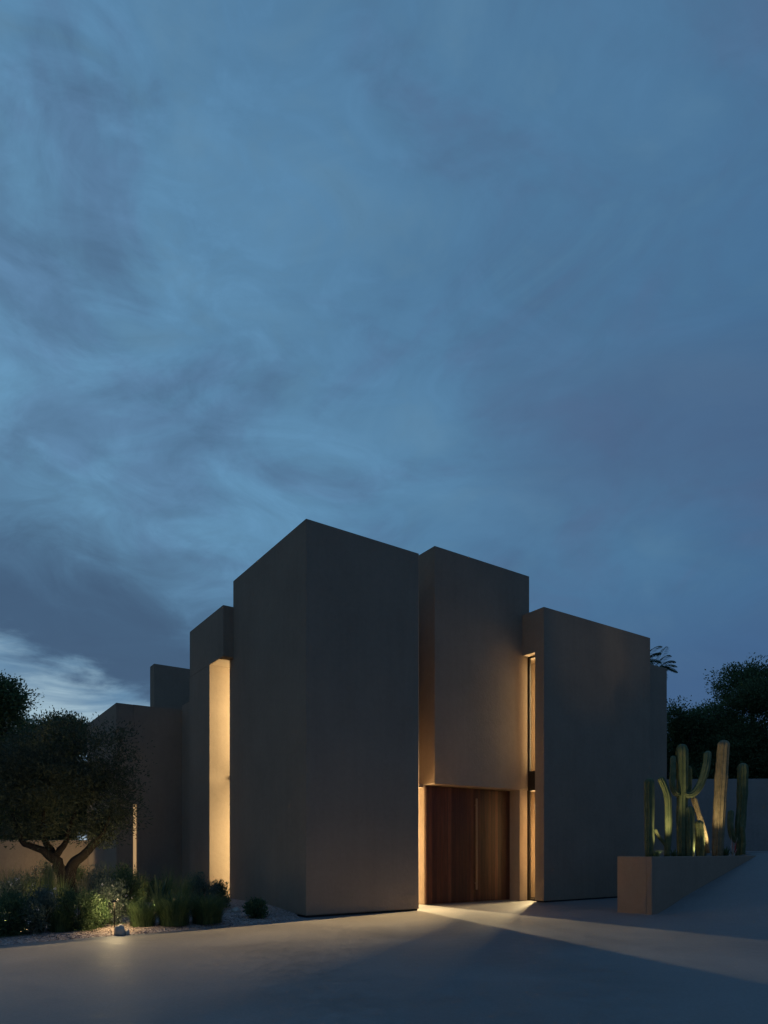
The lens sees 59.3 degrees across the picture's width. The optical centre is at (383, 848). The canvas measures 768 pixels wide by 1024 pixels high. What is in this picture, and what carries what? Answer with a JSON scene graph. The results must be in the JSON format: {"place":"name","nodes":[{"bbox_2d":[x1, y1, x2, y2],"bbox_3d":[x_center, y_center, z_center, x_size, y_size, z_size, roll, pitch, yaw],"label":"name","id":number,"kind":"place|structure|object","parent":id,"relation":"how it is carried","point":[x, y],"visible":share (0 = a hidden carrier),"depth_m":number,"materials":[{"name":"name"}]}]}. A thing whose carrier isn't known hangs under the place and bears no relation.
{"place":"outdoors","nodes":[
{"label":"outdoors","id":0,"kind":"place"},
{"bbox_2d":[4,711,43,770],"bbox_3d":[-16.323,-2.285,31.081,4.688,8.008,5.212,0,0,0],"label":"background tree","id":1,"kind":"object","parent":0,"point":[27,720],"visible":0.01,"depth_m":30.52,"materials":[{"name":"green plant"}]},
{"bbox_2d":[0,851,767,1023],"bbox_3d":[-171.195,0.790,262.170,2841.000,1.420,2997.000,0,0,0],"label":"driveway","id":2,"kind":"structure","parent":0,"point":[699,955],"depth_m":8.47,"materials":[{"name":"concrete"}]},
{"bbox_2d":[0,840,87,885],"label":"garden wall","id":3,"kind":"structure","parent":2,"relation":"on","point":[25,857],"depth_m":24.00,"materials":[{"name":"beige paint"}]},
{"bbox_2d":[0,887,297,944],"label":"gravel bed","id":4,"kind":"object","parent":2,"relation":"on","point":[239,903],"visible":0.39,"depth_m":12.40,"materials":[{"name":"beige gravel"}]},
{"bbox_2d":[0,864,24,891],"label":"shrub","id":5,"kind":"object","parent":4,"relation":"on","point":[9,872],"visible":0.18,"depth_m":15.71,"materials":[{"name":"green plant"}]},
{"bbox_2d":[0,888,31,937],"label":"shrub","id":6,"kind":"object","parent":4,"relation":"on","point":[10,925],"visible":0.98,"depth_m":11.13,"materials":[{"name":"green plant"}]},
{"bbox_2d":[0,869,35,915],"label":"shrub","id":7,"kind":"object","parent":4,"relation":"on","point":[10,883],"visible":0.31,"depth_m":13.12,"materials":[{"name":"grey plant"}]},
{"bbox_2d":[4,865,35,895],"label":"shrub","id":8,"kind":"object","parent":4,"relation":"on","point":[21,877],"visible":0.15,"depth_m":14.10,"materials":[{"name":"plant"}]},
{"bbox_2d":[0,669,66,839],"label":"background tree","id":9,"kind":"object","parent":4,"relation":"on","point":[13,700],"visible":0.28,"depth_m":26.34,"materials":[{"name":"green plant"}]},
{"bbox_2d":[18,861,56,908],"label":"grass tuft","id":10,"kind":"object","parent":4,"relation":"on","point":[39,884],"visible":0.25,"depth_m":13.17,"materials":[{"name":"plant"}]},
{"bbox_2d":[20,856,56,888],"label":"shrub","id":11,"kind":"object","parent":4,"relation":"on","point":[47,872],"visible":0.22,"depth_m":16.45,"materials":[{"name":"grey plant"}]},
{"bbox_2d":[14,884,64,934],"bbox_3d":[-5.889,1.027,11.518,0.900,0.868,0.951,0,0,-40],"label":"shrub","id":12,"kind":"object","parent":4,"relation":"on","point":[41,903],"visible":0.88,"depth_m":11.42,"materials":[{"name":"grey plant"}]},
{"bbox_2d":[39,856,59,894],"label":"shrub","id":13,"kind":"object","parent":4,"relation":"on","point":[50,881],"visible":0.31,"depth_m":15.03,"materials":[{"name":"plant"}]},
{"bbox_2d":[22,705,87,839],"bbox_3d":[-13.506,-2.181,29.262,4.683,7.785,4.460,0,0,0],"label":"background tree","id":14,"kind":"object","parent":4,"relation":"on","point":[58,713],"visible":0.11,"depth_m":28.30,"materials":[{"name":"green plant"}]},
{"bbox_2d":[44,872,77,913],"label":"grass tuft","id":15,"kind":"object","parent":4,"relation":"on","point":[58,884],"visible":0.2,"depth_m":13.02,"materials":[{"name":"plant"}]},
{"bbox_2d":[44,898,79,932],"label":"grass tuft","id":16,"kind":"object","parent":4,"relation":"on","point":[58,924],"visible":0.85,"depth_m":11.58,"materials":[{"name":"green plant"}]},
{"bbox_2d":[0,710,156,897],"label":"olive tree","id":17,"kind":"object","parent":4,"relation":"on","point":[37,784],"visible":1,"depth_m":15.79,"materials":[{"name":"green plant"}]},
{"bbox_2d":[53,882,104,931],"bbox_3d":[-5.365,1.006,11.870,0.921,0.915,0.905,0,0,-32],"label":"shrub","id":18,"kind":"object","parent":4,"relation":"on","point":[82,920],"visible":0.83,"depth_m":11.80,"materials":[{"name":"green plant"}]},
{"bbox_2d":[75,864,89,891],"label":"shrub","id":19,"kind":"object","parent":4,"relation":"on","point":[81,873],"visible":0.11,"depth_m":17.02,"materials":[{"name":"green plant"}]},
{"bbox_2d":[69,870,99,906],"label":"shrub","id":20,"kind":"object","parent":4,"relation":"on","point":[83,884],"visible":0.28,"depth_m":13.43,"materials":[{"name":"plant"}]},
{"bbox_2d":[77,850,102,890],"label":"grass tuft","id":21,"kind":"object","parent":4,"relation":"on","point":[89,874],"visible":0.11,"depth_m":14.83,"materials":[{"name":"plant"}]},
{"bbox_2d":[79,895,112,927],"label":"shrub","id":22,"kind":"object","parent":4,"relation":"on","point":[104,910],"visible":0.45,"depth_m":12.18,"materials":[{"name":"green plant"}]},
{"bbox_2d":[81,864,123,906],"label":"shrub","id":23,"kind":"object","parent":4,"relation":"on","point":[97,878],"visible":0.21,"depth_m":13.90,"materials":[{"name":"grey plant"}]},
{"bbox_2d":[88,861,121,900],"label":"grass tuft","id":24,"kind":"object","parent":4,"relation":"on","point":[109,869],"visible":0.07,"depth_m":16.42,"materials":[{"name":"green plant"}]},
{"bbox_2d":[90,873,134,924],"bbox_3d":[-5.092,0.943,12.627,0.830,0.984,0.834,0,0,-36],"label":"shrub","id":25,"kind":"object","parent":4,"relation":"on","point":[112,891],"visible":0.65,"depth_m":12.58,"materials":[{"name":"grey plant"}]},
{"bbox_2d":[112,900,116,926],"bbox_3d":[-4.783,1.198,11.980,0.100,0.580,0.100,0,0,0],"label":"path light","id":26,"kind":"object","parent":4,"relation":"on","point":[114,901],"visible":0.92,"depth_m":11.97,"materials":[{"name":"brown metal"}]},
{"bbox_2d":[114,924,124,935],"bbox_3d":[-4.600,1.426,11.755,0.204,0.243,0.159,0,0,0],"label":"rock","id":27,"kind":"object","parent":4,"relation":"on","point":[119,929],"visible":0.94,"depth_m":11.70,"materials":[{"name":"stone"}]},
{"bbox_2d":[110,860,140,877],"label":"shrub","id":28,"kind":"object","parent":4,"relation":"on","point":[121,866],"visible":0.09,"depth_m":17.10,"materials":[{"name":"green plant"}]},
{"bbox_2d":[107,864,147,913],"bbox_3d":[-5.469,0.841,14.213,0.889,1.060,0.870,0,0,27],"label":"shrub","id":29,"kind":"object","parent":4,"relation":"on","point":[130,880],"visible":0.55,"depth_m":14.16,"materials":[{"name":"green plant"}]},
{"bbox_2d":[126,863,138,900],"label":"grass tuft","id":30,"kind":"object","parent":4,"relation":"on","point":[134,874],"visible":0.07,"depth_m":15.26,"materials":[{"name":"plant"}]},
{"bbox_2d":[120,892,161,926],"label":"grass tuft","id":31,"kind":"object","parent":4,"relation":"on","point":[140,915],"visible":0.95,"depth_m":12.37,"materials":[{"name":"green plant"}]},
{"bbox_2d":[133,866,152,899],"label":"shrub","id":32,"kind":"object","parent":4,"relation":"on","point":[143,883],"visible":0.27,"depth_m":14.54,"materials":[{"name":"plant"}]},
{"bbox_2d":[132,871,164,901],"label":"shrub","id":33,"kind":"object","parent":4,"relation":"on","point":[148,888],"visible":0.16,"depth_m":16.93,"materials":[{"name":"green plant"}]},
{"bbox_2d":[144,875,170,903],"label":"agave","id":34,"kind":"object","parent":4,"relation":"on","point":[157,889],"visible":0.48,"depth_m":13.79,"materials":[{"name":"green plant"}]},
{"bbox_2d":[155,864,182,902],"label":"grass tuft","id":35,"kind":"object","parent":4,"relation":"on","point":[168,883],"visible":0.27,"depth_m":14.49,"materials":[{"name":"green plant"}]},
{"bbox_2d":[150,888,199,926],"bbox_3d":[-3.957,1.085,12.737,1.092,0.703,1.121,0,0,0],"label":"grass tuft","id":36,"kind":"object","parent":4,"relation":"on","point":[173,913],"visible":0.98,"depth_m":12.53,"materials":[{"name":"green plant"}]},
{"bbox_2d":[165,872,196,907],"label":"grass tuft","id":37,"kind":"object","parent":4,"relation":"on","point":[184,889],"visible":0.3,"depth_m":13.80,"materials":[{"name":"plant"}]},
{"bbox_2d":[184,871,221,902],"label":"shrub","id":38,"kind":"object","parent":4,"relation":"on","point":[200,882],"visible":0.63,"depth_m":15.05,"materials":[{"name":"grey plant"}]},
{"bbox_2d":[185,890,235,924],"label":"grass tuft","id":39,"kind":"object","parent":4,"relation":"on","point":[208,912],"visible":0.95,"depth_m":12.92,"materials":[{"name":"green plant"}]},
{"bbox_2d":[210,879,230,907],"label":"shrub","id":40,"kind":"object","parent":4,"relation":"on","point":[221,889],"visible":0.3,"depth_m":15.45,"materials":[{"name":"green plant"}]},
{"bbox_2d":[231,907,241,912],"bbox_3d":[-3.239,1.343,14.800,0.223,0.147,0.189,0,0,0],"label":"rock","id":41,"kind":"object","parent":4,"relation":"on","point":[235,909],"visible":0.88,"depth_m":14.75,"materials":[{"name":"stone"}]},
{"bbox_2d":[241,897,269,918],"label":"shrub","id":42,"kind":"object","parent":4,"relation":"on","point":[254,908],"visible":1,"depth_m":13.99,"materials":[{"name":"green plant"}]},
{"bbox_2d":[87,519,666,917],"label":"house","id":43,"kind":"structure","parent":2,"relation":"on","point":[333,721],"depth_m":18.30,"materials":[{"name":"paint"}]},
{"bbox_2d":[133,805,135,873],"bbox_3d":[-7.752,-0.043,20.957,0.115,2.687,0.020,0,0,-34],"label":"slit window","id":44,"kind":"structure","parent":43,"relation":"in","point":[134,840],"depth_m":20.95,"materials":[{"name":"beige glass"}]},
{"bbox_2d":[425,786,509,903],"bbox_3d":[2.421,-0.107,18.935,3.116,3.175,0.133,0,0,-34],"label":"entrance door","id":45,"kind":"structure","parent":43,"relation":"in","point":[467,831],"depth_m":18.88,"materials":[{"name":"brown wood"}]},
{"bbox_2d":[527,655,535,900],"bbox_3d":[4.323,-2.044,19.555,0.055,7.088,0.596,0,0,-34],"label":"recess window","id":46,"kind":"structure","parent":43,"relation":"in","point":[531,774],"depth_m":19.65,"materials":[{"name":"glass"}]},
{"bbox_2d":[650,646,661,664],"bbox_3d":[12.572,-4.013,32.953,2.002,11.432,1.977,0,0,30],"label":"palm tree","id":47,"kind":"object","parent":2,"relation":"on","point":[653,655],"visible":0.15,"depth_m":32.77,"materials":[{"name":"green plant"}]},
{"bbox_2d":[650,646,677,676],"bbox_3d":[11.760,-3.436,29.475,2.250,10.280,1.954,0,0,-25],"label":"palm tree","id":48,"kind":"object","parent":2,"relation":"on","point":[668,667],"visible":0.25,"depth_m":29.13,"materials":[{"name":"green plant"}]},
{"bbox_2d":[617,855,754,914],"bbox_3d":[8.465,0.963,17.496,6.440,1.575,0.920,0,0,-34],"label":"planter","id":49,"kind":"object","parent":2,"relation":"on","point":[651,885],"visible":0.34,"depth_m":15.80,"materials":[{"name":"paint"}]},
{"bbox_2d":[644,778,654,856],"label":"column cactus","id":50,"kind":"object","parent":49,"relation":"on","point":[649,799],"depth_m":16.22,"materials":[{"name":"green plant"}]},
{"bbox_2d":[654,777,671,855],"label":"column cactus","id":51,"kind":"object","parent":49,"relation":"on","point":[666,843],"depth_m":16.69,"materials":[{"name":"green plant"}]},
{"bbox_2d":[669,744,711,855],"bbox_3d":[7.752,-1.233,17.166,1.114,2.872,0.515,0,0,0],"label":"column cactus","id":52,"kind":"object","parent":49,"relation":"on","point":[680,783],"depth_m":17.07,"materials":[{"name":"green plant"}]},
{"bbox_2d":[686,806,694,855],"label":"column cactus","id":53,"kind":"object","parent":49,"relation":"on","point":[690,826],"depth_m":17.01,"materials":[{"name":"green plant"}]},
{"bbox_2d":[695,820,704,855],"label":"column cactus","id":54,"kind":"object","parent":49,"relation":"on","point":[699,838],"depth_m":17.33,"materials":[{"name":"green plant"}]},
{"bbox_2d":[691,796,709,852],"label":"column cactus","id":55,"kind":"object","parent":49,"relation":"on","point":[694,800],"depth_m":17.58,"materials":[{"name":"green plant"}]},
{"bbox_2d":[712,740,729,855],"bbox_3d":[8.981,-1.343,17.989,0.452,3.123,0.344,0,0,0],"label":"column cactus","id":56,"kind":"object","parent":49,"relation":"on","point":[720,787],"depth_m":17.90,"materials":[{"name":"green plant"}]},
{"bbox_2d":[723,846,729,855],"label":"agave","id":57,"kind":"object","parent":49,"relation":"on","point":[725,852],"visible":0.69,"depth_m":17.91,"materials":[{"name":"green plant"}]},
{"bbox_2d":[727,763,748,855],"bbox_3d":[9.798,-1.079,18.721,0.628,2.618,0.294,0,0,-6],"label":"column cactus","id":58,"kind":"object","parent":49,"relation":"on","point":[742,791],"depth_m":18.66,"materials":[{"name":"green plant"}]},
{"bbox_2d":[740,825,745,854],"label":"column cactus","id":59,"kind":"object","parent":49,"relation":"on","point":[743,841],"depth_m":18.35,"materials":[{"name":"green plant"}]},
{"bbox_2d":[667,695,735,778],"bbox_3d":[14.763,-2.855,33.724,5.002,9.150,6.172,0,0,0],"label":"background tree","id":60,"kind":"object","parent":2,"relation":"on","point":[683,726],"visible":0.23,"depth_m":32.87,"materials":[{"name":"green plant"}]},
{"bbox_2d":[667,779,767,850],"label":"boundary wall","id":61,"kind":"structure","parent":2,"relation":"on","point":[756,831],"depth_m":25.12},
{"bbox_2d":[687,697,748,778],"bbox_3d":[17.826,-3.223,35.808,7.390,9.887,5.344,0,0,0],"label":"background tree","id":62,"kind":"object","parent":2,"relation":"on","point":[702,705],"depth_m":35.72,"materials":[{"name":"green plant"}]},
{"bbox_2d":[689,652,767,778],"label":"background tree","id":63,"kind":"object","parent":2,"relation":"on","point":[749,697],"visible":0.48,"depth_m":32.08,"materials":[{"name":"green plant"}]},
{"bbox_2d":[0,0,767,839],"label":"sky","id":64,"kind":"structure","parent":0,"point":[486,281],"materials":[{"name":"blue"}]},
{"bbox_2d":[653,850,660,856],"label":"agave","id":65,"kind":"object","parent":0,"point":[656,854],"visible":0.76,"depth_m":16.15,"materials":[{"name":"green plant"}]},
{"bbox_2d":[670,849,679,855],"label":"agave","id":66,"kind":"object","parent":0,"point":[673,853],"visible":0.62,"depth_m":16.73,"materials":[{"name":"green plant"}]},
{"bbox_2d":[730,838,738,855],"bbox_3d":[9.222,-0.061,17.777,0.304,0.592,0.305,0,0,-42],"label":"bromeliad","id":67,"kind":"object","parent":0,"point":[733,852],"visible":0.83,"depth_m":17.75,"materials":[{"name":"green plant"}]}
]}

